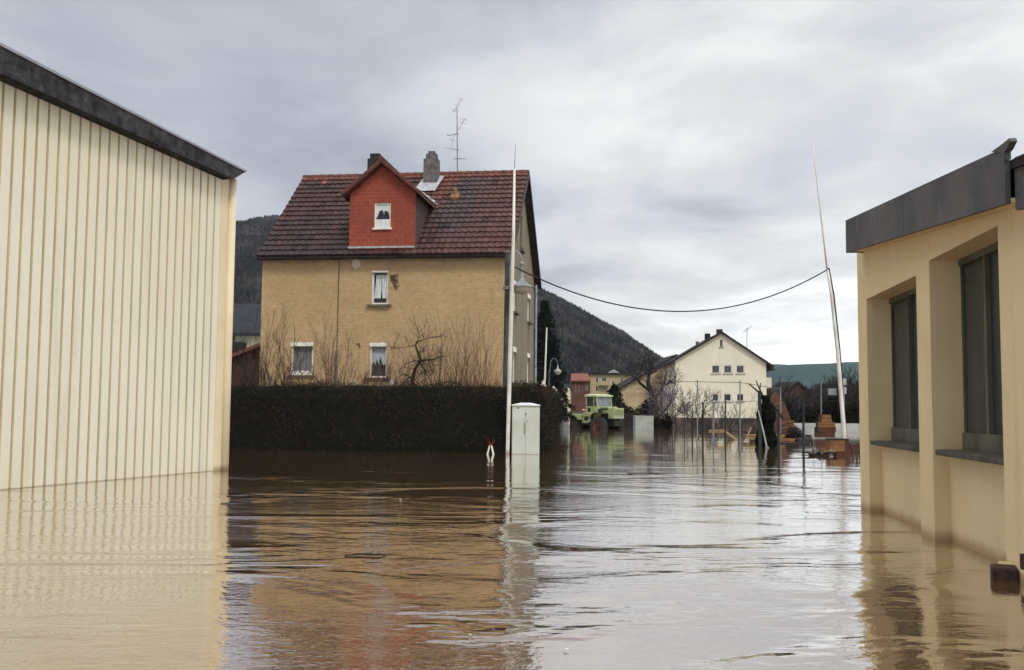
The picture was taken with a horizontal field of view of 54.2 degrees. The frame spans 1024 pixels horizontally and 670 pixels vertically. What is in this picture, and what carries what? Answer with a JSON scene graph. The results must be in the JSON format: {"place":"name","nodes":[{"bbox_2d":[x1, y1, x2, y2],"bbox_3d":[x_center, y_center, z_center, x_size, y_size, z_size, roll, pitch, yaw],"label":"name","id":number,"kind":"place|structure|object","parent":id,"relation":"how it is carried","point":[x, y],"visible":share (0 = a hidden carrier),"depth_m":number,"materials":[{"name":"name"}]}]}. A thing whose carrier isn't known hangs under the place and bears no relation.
{"place":"outdoors","nodes":[
{"label":"outdoors","id":0,"kind":"place"},
{"bbox_2d":[0,419,1023,669],"bbox_3d":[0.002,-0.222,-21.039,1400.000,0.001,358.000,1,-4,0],"label":"flood water","id":1,"kind":"structure","parent":0,"point":[590,553],"depth_m":8.09,"materials":[{"name":"liquid"}]},
{"bbox_2d":[221,501,258,503],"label":"floating twig","id":2,"kind":"object","parent":1,"relation":"on","point":[248,502],"visible":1,"depth_m":13.19,"materials":[{"name":"brown wood"}]},
{"bbox_2d":[231,309,303,416],"bbox_3d":[-8.638,1.449,31.141,4.328,5.079,2.158,2,-5,-23],"label":"bare shrub","id":3,"kind":"object","parent":1,"relation":"on","point":[246,374],"visible":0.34,"depth_m":31.38,"materials":[{"name":"brown plant"}]},
{"bbox_2d":[232,300,317,385],"bbox_3d":[-7.817,1.435,33.029,2.623,5.387,2.484,-2,-5,26],"label":"bare shrub","id":4,"kind":"object","parent":1,"relation":"on","point":[277,358],"visible":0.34,"depth_m":33.05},
{"bbox_2d":[293,291,347,385],"bbox_3d":[-6.246,1.337,33.151,1.947,5.628,2.224,1,-4,0],"label":"bare shrub","id":5,"kind":"object","parent":1,"relation":"on","point":[322,358],"visible":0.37,"depth_m":32.97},
{"bbox_2d":[279,326,431,385],"bbox_3d":[-5.369,1.913,34.094,4.699,4.645,4.671,-1,-4,23],"label":"bare shrub","id":6,"kind":"object","parent":1,"relation":"on","point":[364,377],"visible":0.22,"depth_m":33.62,"materials":[{"name":"plant"}]},
{"bbox_2d":[345,551,384,555],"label":"floating twig","id":7,"kind":"object","parent":1,"relation":"on","point":[363,554],"visible":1,"depth_m":8.70,"materials":[{"name":"brown wood"}]},
{"bbox_2d":[256,151,541,386],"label":"brick house","id":8,"kind":"structure","parent":1,"relation":"on","point":[377,241],"depth_m":38.09,"materials":[{"name":"beige paint"}]},
{"bbox_2d":[287,342,314,376],"bbox_3d":[-8.007,0.931,38.150,1.060,1.317,0.296,0,-4,8],"label":"window","id":9,"kind":"structure","parent":8,"relation":"in","point":[302,348],"depth_m":38.24,"materials":[{"name":"glass"}]},
{"bbox_2d":[366,343,388,378],"bbox_3d":[-5.043,0.982,37.735,0.993,1.389,0.296,0,-4,8],"label":"window","id":10,"kind":"structure","parent":8,"relation":"in","point":[381,354],"depth_m":37.84,"materials":[{"name":"glass"}]},
{"bbox_2d":[367,271,390,306],"bbox_3d":[-5.009,-1.756,37.912,0.918,1.368,0.336,0,-4,8],"label":"window","id":11,"kind":"structure","parent":8,"relation":"in","point":[379,278],"depth_m":38.03,"materials":[{"name":"white paint"}]},
{"bbox_2d":[446,98,467,170],"bbox_3d":[-2.340,-8.579,42.930,1.118,3.445,0.425,4,-5,-38],"label":"television aerial","id":12,"kind":"object","parent":8,"relation":"on","point":[457,149],"visible":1,"depth_m":42.76,"materials":[{"name":"grey metal"}]},
{"bbox_2d":[512,346,516,384],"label":"window","id":13,"kind":"structure","parent":8,"relation":"in","point":[514,348],"depth_m":40.07,"materials":[{"name":"white paint"}]},
{"bbox_2d":[513,280,520,315],"bbox_3d":[0.104,-1.488,39.888,0.356,1.328,1.070,0,-4,8],"label":"window","id":14,"kind":"structure","parent":8,"relation":"in","point":[517,313],"depth_m":40.02,"materials":[{"name":"white paint"}]},
{"bbox_2d":[520,221,525,253],"bbox_3d":[0.363,-4.238,41.878,0.336,1.567,0.900,0,-4,8],"label":"window","id":15,"kind":"structure","parent":8,"relation":"in","point":[522,250],"depth_m":42.13,"materials":[{"name":"stone"}]},
{"bbox_2d":[527,293,533,324],"bbox_3d":[0.730,-1.153,44.434,0.356,1.328,1.070,0,-4,8],"label":"window","id":16,"kind":"structure","parent":8,"relation":"in","point":[529,296],"depth_m":44.81,"materials":[{"name":"white paint"}]},
{"bbox_2d":[368,331,441,385],"bbox_3d":[-3.352,2.051,33.987,2.973,4.383,2.440,-1,-4,18],"label":"bare shrub","id":17,"kind":"object","parent":1,"relation":"on","point":[400,379],"visible":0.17,"depth_m":33.64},
{"bbox_2d":[376,314,449,385],"bbox_3d":[-3.220,1.503,32.943,2.679,4.551,1.554,3,-5,-27],"label":"fruit tree","id":18,"kind":"object","parent":1,"relation":"on","point":[415,368],"visible":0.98,"depth_m":32.96,"materials":[{"name":"brown plant"}]},
{"bbox_2d":[399,299,503,386],"bbox_3d":[-1.837,1.446,33.943,3.606,5.601,2.209,0,-4,11],"label":"bare shrub","id":19,"kind":"object","parent":1,"relation":"on","point":[439,367],"visible":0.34,"depth_m":33.79,"materials":[{"name":"plant"}]},
{"bbox_2d":[434,310,512,386],"bbox_3d":[-1.049,1.612,33.383,2.603,5.204,2.620,2,-4,-21],"label":"bare shrub","id":20,"kind":"object","parent":1,"relation":"on","point":[472,369],"visible":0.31,"depth_m":33.55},
{"bbox_2d":[487,436,494,453],"bbox_3d":[-0.599,3.124,27.935,0.250,0.604,0.250,0,-4,5],"label":"garden stand","id":21,"kind":"object","parent":1,"relation":"in","point":[491,444],"visible":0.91,"depth_m":27.89,"materials":[{"name":"white paint"}]},
{"bbox_2d":[506,143,515,453],"bbox_3d":[-0.049,-0.792,28.311,0.237,9.446,0.120,1,-4,0],"label":"white pole","id":22,"kind":"object","parent":1,"relation":"in","point":[509,375],"visible":0.79,"depth_m":28.23,"materials":[{"name":"grey metal"}]},
{"bbox_2d":[514,266,826,311],"bbox_3d":[5.003,-1.471,30.028,10.564,1.579,0.040,2,-4,-18],"label":"overhead cable","id":23,"kind":"object","parent":22,"relation":"attached to","point":[666,310],"visible":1,"depth_m":29.80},
{"bbox_2d":[511,403,539,453],"bbox_3d":[0.386,2.929,28.152,0.808,2.036,0.410,0,-4,3],"label":"utility cabinet","id":24,"kind":"object","parent":1,"relation":"in","point":[525,428],"visible":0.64,"depth_m":27.99,"materials":[{"name":"grey metal"}]},
{"bbox_2d":[544,327,546,382],"bbox_3d":[1.460,1.915,43.978,0.168,4.507,0.090,1,-4,0],"label":"white pole","id":25,"kind":"object","parent":1,"relation":"on","point":[545,357],"visible":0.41,"depth_m":44.02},
{"bbox_2d":[548,358,560,385],"bbox_3d":[2.207,3.578,51.879,0.695,4.754,0.370,1,-4,0],"label":"street lamp","id":26,"kind":"object","parent":1,"relation":"on","point":[557,371],"visible":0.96,"depth_m":51.93,"materials":[{"name":"grey metal"}]},
{"bbox_2d":[534,298,579,424],"bbox_3d":[1.891,1.950,55.988,3.944,8.040,3.956,1,-4,0],"label":"conifer tree","id":27,"kind":"object","parent":1,"relation":"on","point":[543,320],"visible":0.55,"depth_m":55.77,"materials":[{"name":"green plant"}]},
{"bbox_2d":[548,333,574,422],"bbox_3d":[2.505,3.079,60.020,2.622,6.382,2.554,1,-4,0],"label":"conifer tree","id":28,"kind":"object","parent":1,"relation":"on","point":[567,399],"visible":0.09,"depth_m":59.68,"materials":[{"name":"green plant"}]},
{"bbox_2d":[558,388,569,425],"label":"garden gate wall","id":29,"kind":"structure","parent":1,"relation":"on","point":[568,393],"depth_m":63.88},
{"bbox_2d":[560,416,569,429],"bbox_3d":[3.123,5.290,59.976,0.749,1.804,0.720,2,-4,-17],"label":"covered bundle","id":30,"kind":"object","parent":1,"relation":"in","point":[564,425],"visible":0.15,"depth_m":59.67,"materials":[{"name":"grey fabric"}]},
{"bbox_2d":[570,394,623,428],"bbox_3d":[5.434,5.200,64.852,1.960,2.720,4.135,4,-6,-42],"label":"green tractor","id":31,"kind":"object","parent":1,"relation":"on","point":[601,412],"visible":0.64,"depth_m":64.03,"materials":[{"name":"paint"}]},
{"bbox_2d":[607,383,627,409],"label":"conifer tree","id":32,"kind":"object","parent":1,"relation":"on","point":[614,390],"visible":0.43,"depth_m":83.64,"materials":[{"name":"green plant"}]},
{"bbox_2d":[622,413,635,426],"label":"board fence","id":33,"kind":"object","parent":1,"relation":"on","point":[627,419],"visible":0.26,"depth_m":69.76,"materials":[{"name":"brown wood"}]},
{"bbox_2d":[623,407,640,425],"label":"bush","id":34,"kind":"object","parent":1,"relation":"on","point":[627,409],"visible":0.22,"depth_m":73.60,"materials":[{"name":"green plant"}]},
{"bbox_2d":[633,416,653,428],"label":"concrete box","id":35,"kind":"object","parent":1,"relation":"in","point":[646,422],"visible":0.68,"depth_m":65.76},
{"bbox_2d":[637,398,659,415],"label":"bush","id":36,"kind":"object","parent":1,"relation":"on","point":[643,406],"visible":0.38,"depth_m":75.54,"materials":[{"name":"green plant"}]},
{"bbox_2d":[617,347,684,421],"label":"gnarled tree","id":37,"kind":"object","parent":1,"relation":"on","point":[648,387],"visible":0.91,"depth_m":72.76,"materials":[{"name":"brown plant"}]},
{"bbox_2d":[654,412,673,427],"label":"bush","id":38,"kind":"object","parent":1,"relation":"on","point":[663,423],"visible":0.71,"depth_m":67.56,"materials":[{"name":"green plant"}]},
{"bbox_2d":[640,381,692,419],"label":"bare tree","id":39,"kind":"object","parent":1,"relation":"on","point":[670,397],"visible":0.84,"depth_m":69.62,"materials":[{"name":"brown plant"}]},
{"bbox_2d":[668,399,694,428],"bbox_3d":[10.812,5.492,64.090,1.646,2.712,2.267,1,-4,0],"label":"bare tree","id":40,"kind":"object","parent":1,"relation":"on","point":[675,422],"visible":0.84,"depth_m":63.78,"materials":[{"name":"brown plant"}]},
{"bbox_2d":[670,384,721,433],"bbox_3d":[9.293,4.049,49.699,2.074,3.480,2.441,2,-4,-23],"label":"bare tree","id":41,"kind":"object","parent":1,"relation":"on","point":[692,403],"visible":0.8,"depth_m":49.87,"materials":[{"name":"brown plant"}]},
{"bbox_2d":[697,380,697,438],"bbox_3d":[8.136,3.810,43.846,0.077,3.683,0.066,-1,-4,22],"label":"fence post","id":42,"kind":"object","parent":1,"relation":"on","point":[697,409],"visible":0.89,"depth_m":43.86,"materials":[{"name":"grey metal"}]},
{"bbox_2d":[673,381,778,388],"bbox_3d":[9.441,2.209,43.961,4.726,0.316,0.028,1,-4,0],"label":"fence wire","id":43,"kind":"object","parent":42,"relation":"attached to","point":[722,382],"visible":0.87,"depth_m":43.96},
{"bbox_2d":[702,403,703,445],"bbox_3d":[6.845,3.743,35.830,0.091,2.635,0.081,-1,-4,22],"label":"fence post","id":44,"kind":"object","parent":1,"relation":"on","point":[702,424],"visible":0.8,"depth_m":35.84,"materials":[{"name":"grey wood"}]},
{"bbox_2d":[687,392,722,437],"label":"bare shrub","id":45,"kind":"object","parent":1,"relation":"on","point":[700,418],"visible":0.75,"depth_m":44.59,"materials":[{"name":"brown plant"}]},
{"bbox_2d":[712,401,714,443],"bbox_3d":[7.625,3.859,37.823,0.093,2.706,0.083,2,-4,-22],"label":"fence post","id":46,"kind":"object","parent":1,"relation":"on","point":[713,425],"visible":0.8,"depth_m":37.84,"materials":[{"name":"grey metal"}]},
{"bbox_2d":[674,417,757,428],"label":"garden wall","id":47,"kind":"structure","parent":1,"relation":"on","point":[688,425],"depth_m":65.76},
{"bbox_2d":[674,391,757,437],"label":"bare shrub","id":48,"kind":"object","parent":1,"relation":"on","point":[744,420],"visible":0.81,"depth_m":44.73,"materials":[{"name":"brown plant"}]},
{"bbox_2d":[724,431,736,439],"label":"wooden beam","id":49,"kind":"structure","parent":1,"relation":"on","point":[729,435],"depth_m":42.99,"materials":[{"name":"brown wood"}]},
{"bbox_2d":[708,429,724,432],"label":"wooden beam","id":50,"kind":"structure","parent":49,"relation":"on","point":[718,431],"depth_m":43.26,"materials":[{"name":"brown wood"}]},
{"bbox_2d":[718,399,747,433],"bbox_3d":[11.540,4.628,52.108,1.336,2.709,1.815,3,-5,-35],"label":"bare tree","id":51,"kind":"object","parent":1,"relation":"on","point":[730,417],"visible":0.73,"depth_m":51.87,"materials":[{"name":"brown plant"}]},
{"bbox_2d":[718,392,757,438],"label":"bare shrub","id":52,"kind":"object","parent":1,"relation":"on","point":[751,419],"visible":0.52,"depth_m":44.92,"materials":[{"name":"brown plant"}]},
{"bbox_2d":[739,381,740,438],"bbox_3d":[10.005,3.829,43.843,0.077,3.678,0.066,2,-4,-22],"label":"fence post","id":53,"kind":"object","parent":1,"relation":"on","point":[740,410],"visible":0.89,"depth_m":43.87,"materials":[{"name":"grey metal"}]},
{"bbox_2d":[743,434,755,438],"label":"wooden beam","id":54,"kind":"structure","parent":1,"relation":"on","point":[748,436],"depth_m":41.56,"materials":[{"name":"brown wood"}]},
{"bbox_2d":[758,391,761,446],"bbox_3d":[8.669,3.431,34.971,0.120,2.965,0.120,1,-4,0],"label":"fence post","id":55,"kind":"object","parent":1,"relation":"on","point":[759,425],"visible":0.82,"depth_m":34.96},
{"bbox_2d":[757,410,768,447],"bbox_3d":[8.566,3.256,34.101,0.388,1.401,0.140,1,-4,0],"label":"leaning pole","id":56,"kind":"object","parent":1,"relation":"on","point":[762,430],"visible":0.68,"depth_m":34.08,"materials":[{"name":"metal"}]},
{"bbox_2d":[755,395,776,446],"bbox_3d":[9.009,3.533,35.467,0.835,2.838,0.820,1,-4,0],"label":"ivy stump","id":57,"kind":"object","parent":1,"relation":"in","point":[768,412],"visible":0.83,"depth_m":35.28,"materials":[{"name":"plant"}]},
{"bbox_2d":[748,380,783,419],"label":"dead branch","id":58,"kind":"object","parent":57,"relation":"attached to","point":[775,408],"visible":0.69,"depth_m":35.85,"materials":[{"name":"wood"}]},
{"bbox_2d":[777,408,779,451],"bbox_3d":[8.225,3.488,30.835,0.102,2.445,0.092,-1,-4,22],"label":"fence post","id":59,"kind":"object","parent":1,"relation":"on","point":[778,429],"visible":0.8,"depth_m":30.85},
{"bbox_2d":[780,387,780,437],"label":"fence post","id":60,"kind":"object","parent":1,"relation":"on","point":[780,409],"visible":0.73,"depth_m":43.87,"materials":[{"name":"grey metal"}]},
{"bbox_2d":[770,392,795,433],"bbox_3d":[11.946,3.438,44.285,1.358,1.874,0.820,1,-4,0],"label":"tilted panel","id":61,"kind":"object","parent":60,"relation":"attached to","point":[786,421],"visible":0.49,"depth_m":44.16,"materials":[{"name":"brown wood"}]},
{"bbox_2d":[784,398,797,422],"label":"bush","id":62,"kind":"object","parent":1,"relation":"on","point":[790,412],"visible":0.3,"depth_m":87.53,"materials":[{"name":"green plant"}]},
{"bbox_2d":[781,425,801,437],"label":"bush","id":63,"kind":"object","parent":1,"relation":"on","point":[795,433],"visible":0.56,"depth_m":41.66,"materials":[{"name":"brown plant"}]},
{"bbox_2d":[780,442,810,443],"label":"wooden beam","id":64,"kind":"structure","parent":1,"relation":"on","point":[794,443],"depth_m":38.33,"materials":[{"name":"brown wood"}]},
{"bbox_2d":[802,404,804,453],"bbox_3d":[8.709,3.357,29.843,0.098,2.571,0.088,-1,-4,22],"label":"fence post","id":65,"kind":"object","parent":1,"relation":"on","point":[803,427],"visible":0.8,"depth_m":29.86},
{"bbox_2d":[795,437,812,443],"bbox_3d":[11.370,4.148,38.969,0.645,0.359,0.340,2,-4,-15],"label":"log","id":66,"kind":"object","parent":1,"relation":"on","point":[809,439],"visible":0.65,"depth_m":38.87,"materials":[{"name":"brown wood"}]},
{"bbox_2d":[795,403,819,422],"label":"bush","id":67,"kind":"object","parent":1,"relation":"on","point":[811,416],"visible":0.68,"depth_m":85.66,"materials":[{"name":"green plant"}]},
{"bbox_2d":[796,386,839,420],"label":"bare tree","id":68,"kind":"object","parent":1,"relation":"on","point":[809,403],"visible":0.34,"depth_m":94.29,"materials":[{"name":"brown plant"}]},
{"bbox_2d":[805,447,841,455],"bbox_3d":[8.884,3.346,28.454,0.946,0.342,0.616,1,-4,0],"label":"driftwood heap","id":69,"kind":"object","parent":1,"relation":"on","point":[823,452],"visible":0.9,"depth_m":28.37,"materials":[{"name":"brown wood"}]},
{"bbox_2d":[814,432,834,437],"bbox_3d":[14.547,4.641,46.581,0.860,0.257,0.550,0,-4,4],"label":"wooden crate","id":70,"kind":"object","parent":1,"relation":"on","point":[825,434],"visible":0.98,"depth_m":46.32,"materials":[{"name":"brown wood"}]},
{"bbox_2d":[814,427,835,431],"bbox_3d":[14.578,4.405,46.598,0.860,0.222,0.550,1,-4,-5],"label":"wooden crate","id":71,"kind":"object","parent":70,"relation":"on","point":[824,429],"visible":1,"depth_m":46.34,"materials":[{"name":"brown wood"}]},
{"bbox_2d":[816,422,834,426],"bbox_3d":[14.593,4.175,46.614,0.791,0.245,0.550,0,-4,2],"label":"wooden crate","id":72,"kind":"object","parent":71,"relation":"on","point":[824,424],"visible":0.95,"depth_m":46.35,"materials":[{"name":"brown wood"}]},
{"bbox_2d":[818,414,831,421],"bbox_3d":[14.578,3.881,46.636,0.512,0.347,0.550,1,-4,-3],"label":"wooden crate","id":73,"kind":"object","parent":72,"relation":"on","point":[824,418],"visible":1,"depth_m":46.37,"materials":[{"name":"brown wood"}]},
{"bbox_2d":[798,374,852,411],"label":"bare tree","id":74,"kind":"object","parent":1,"relation":"on","point":[815,401],"visible":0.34,"depth_m":82.03,"materials":[{"name":"brown plant"}]},
{"bbox_2d":[794,423,859,431],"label":"kerb wall","id":75,"kind":"structure","parent":1,"relation":"on","point":[852,427],"depth_m":61.76,"materials":[{"name":"concrete"}]},
{"bbox_2d":[812,141,845,437],"bbox_3d":[10.074,-0.986,31.650,1.010,10.451,0.216,1,-4,-7],"label":"leaning mast","id":76,"kind":"object","parent":1,"relation":"on","point":[838,360],"visible":0.85,"depth_m":31.57,"materials":[{"name":"grey metal"}]},
{"bbox_2d":[818,395,840,422],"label":"bush","id":77,"kind":"object","parent":1,"relation":"on","point":[833,412],"visible":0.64,"depth_m":79.47,"materials":[{"name":"green plant"}]},
{"bbox_2d":[825,438,848,455],"bbox_3d":[9.443,3.494,29.055,0.563,0.969,0.520,0,-4,3],"label":"wooden chest","id":78,"kind":"object","parent":1,"relation":"on","point":[835,443],"visible":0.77,"depth_m":28.84,"materials":[{"name":"brown wood"}]},
{"bbox_2d":[827,370,858,422],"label":"bare tree","id":79,"kind":"object","parent":1,"relation":"on","point":[851,377],"visible":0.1,"depth_m":83.58,"materials":[{"name":"brown plant"}]},
{"bbox_2d":[843,378,846,402],"bbox_3d":[10.771,2.892,32.450,0.164,2.960,0.135,1,-4,0],"label":"thin post","id":80,"kind":"object","parent":1,"relation":"on","point":[844,384],"visible":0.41,"depth_m":32.48,"materials":[{"name":"grey metal"}]},
{"bbox_2d":[831,364,859,423],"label":"bare tree","id":81,"kind":"object","parent":1,"relation":"on","point":[847,397],"visible":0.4,"depth_m":77.29,"materials":[{"name":"brown plant"}]},
{"bbox_2d":[838,397,859,423],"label":"bush","id":82,"kind":"object","parent":1,"relation":"on","point":[851,414],"visible":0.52,"depth_m":77.31,"materials":[{"name":"green plant"}]},
{"bbox_2d":[849,442,859,455],"bbox_3d":[9.994,3.498,28.945,0.580,0.783,0.050,0,-4,2],"label":"picket panel","id":83,"kind":"object","parent":1,"relation":"on","point":[856,445],"visible":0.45,"depth_m":28.94,"materials":[{"name":"brown wood"}]},
{"bbox_2d":[990,564,1018,581],"bbox_3d":[3.829,1.888,7.776,0.190,0.185,0.210,-1,-4,22],"label":"old brick","id":84,"kind":"object","parent":1,"relation":"on","point":[1005,572],"visible":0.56,"depth_m":7.69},
{"bbox_2d":[998,561,1023,583],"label":"cream step","id":85,"kind":"object","parent":1,"relation":"on","point":[1021,575],"visible":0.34,"depth_m":7.67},
{"bbox_2d":[1020,553,1023,569],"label":"broken brick","id":86,"kind":"object","parent":85,"relation":"on","point":[1022,561],"visible":1,"depth_m":7.70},
{"bbox_2d":[0,0,1023,364],"label":"sky","id":87,"kind":"structure","parent":0,"point":[666,148],"materials":[{"name":"grey"}]},
{"bbox_2d":[766,362,858,388],"bbox_3d":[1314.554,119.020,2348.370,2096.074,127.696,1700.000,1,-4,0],"label":"hill","id":88,"kind":"structure","parent":0,"point":[808,374],"depth_m":1861.57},
{"bbox_3d":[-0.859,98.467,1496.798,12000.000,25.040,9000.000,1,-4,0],"label":"ground","id":89,"kind":"structure","parent":0,"visible":0},
{"bbox_2d":[0,42,246,489],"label":"metal hall","id":90,"kind":"structure","parent":89,"relation":"on","point":[117,239],"depth_m":17.06,"materials":[{"name":"metal"}]},
{"bbox_2d":[231,343,259,385],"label":"tiled shed","id":91,"kind":"structure","parent":89,"relation":"on","point":[254,354],"depth_m":44.99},
{"bbox_2d":[232,304,260,352],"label":"white outbuilding","id":92,"kind":"structure","parent":89,"relation":"on","point":[244,319],"depth_m":63.16,"materials":[{"name":"grey paint"}]},
{"bbox_2d":[229,377,563,453],"bbox_3d":[-3.825,3.410,35.845,12.372,3.474,13.685,0,-4,13],"label":"clipped hedge","id":93,"kind":"object","parent":89,"relation":"on","point":[414,417],"visible":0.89,"depth_m":29.36,"materials":[{"name":"green plant"}]},
{"bbox_2d":[503,251,534,386],"bbox_3d":[0.183,1.043,28.786,0.940,7.086,0.860,1,-4,0],"label":"street lamp","id":94,"kind":"object","parent":89,"relation":"on","point":[522,286],"visible":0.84,"depth_m":29.08,"materials":[{"name":"metal"}]},
{"bbox_2d":[558,379,571,410],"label":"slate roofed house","id":95,"kind":"structure","parent":89,"relation":"on","point":[568,386],"depth_m":149.75,"materials":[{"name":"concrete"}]},
{"bbox_2d":[569,373,590,411],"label":"red house","id":96,"kind":"structure","parent":89,"relation":"on","point":[579,383],"depth_m":187.75,"materials":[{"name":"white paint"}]},
{"bbox_2d":[588,370,630,393],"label":"apartment block","id":97,"kind":"structure","parent":89,"relation":"on","point":[601,383],"depth_m":204.83,"materials":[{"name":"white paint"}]},
{"bbox_2d":[606,354,677,418],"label":"cream house","id":98,"kind":"structure","parent":89,"relation":"on","point":[633,396],"depth_m":117.92,"materials":[{"name":"paint"}]},
{"bbox_2d":[656,329,774,420],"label":"white house","id":99,"kind":"structure","parent":89,"relation":"on","point":[716,360],"depth_m":103.75,"materials":[{"name":"paint"}]},
{"bbox_2d":[711,365,719,373],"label":"window","id":100,"kind":"structure","parent":99,"relation":"in","point":[715,369],"depth_m":103.88,"materials":[{"name":"glass"}]},
{"bbox_2d":[723,393,730,401],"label":"window","id":101,"kind":"structure","parent":99,"relation":"in","point":[726,397],"depth_m":103.63,"materials":[{"name":"glass"}]},
{"bbox_2d":[723,365,731,373],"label":"window","id":102,"kind":"structure","parent":99,"relation":"in","point":[727,369],"depth_m":103.83,"materials":[{"name":"glass"}]},
{"bbox_2d":[735,365,743,373],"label":"window","id":103,"kind":"structure","parent":99,"relation":"in","point":[739,368],"depth_m":103.76,"materials":[{"name":"glass"}]},
{"bbox_2d":[766,370,805,408],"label":"bare tree","id":104,"kind":"object","parent":89,"relation":"on","point":[786,388],"visible":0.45,"depth_m":119.09,"materials":[{"name":"brown plant"}]},
{"bbox_2d":[766,381,810,399],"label":"brown house","id":105,"kind":"structure","parent":89,"relation":"on","point":[792,384],"depth_m":170.07,"materials":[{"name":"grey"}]},
{"bbox_2d":[766,377,858,416],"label":"thicket","id":106,"kind":"object","parent":89,"relation":"on","point":[816,385],"visible":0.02,"depth_m":182.26,"materials":[{"name":"plant"}]},
{"bbox_2d":[846,138,1023,565],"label":"cream building","id":107,"kind":"structure","parent":89,"relation":"on","point":[940,276],"depth_m":10.12,"materials":[{"name":"beige paint"}]},
{"bbox_2d":[870,287,919,451],"bbox_3d":[4.661,0.392,11.859,0.340,1.894,2.358,0,-4,7],"label":"window","id":108,"kind":"structure","parent":107,"relation":"in","point":[905,429],"depth_m":12.36,"materials":[{"name":"grey glass"}]},
{"bbox_2d":[935,242,1003,464],"bbox_3d":[4.329,0.153,9.220,0.340,1.983,1.983,0,-4,7],"label":"window","id":109,"kind":"structure","parent":107,"relation":"in","point":[982,436],"depth_m":9.60,"materials":[{"name":"grey glass"}]},
{"bbox_3d":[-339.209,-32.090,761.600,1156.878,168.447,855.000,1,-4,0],"label":"hill","id":110,"kind":"structure","parent":0,"visible":0},
{"bbox_2d":[233,214,663,384],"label":"hill woods","id":111,"kind":"object","parent":110,"relation":"on","point":[589,343],"visible":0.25,"depth_m":613.94,"materials":[{"name":"plant"}]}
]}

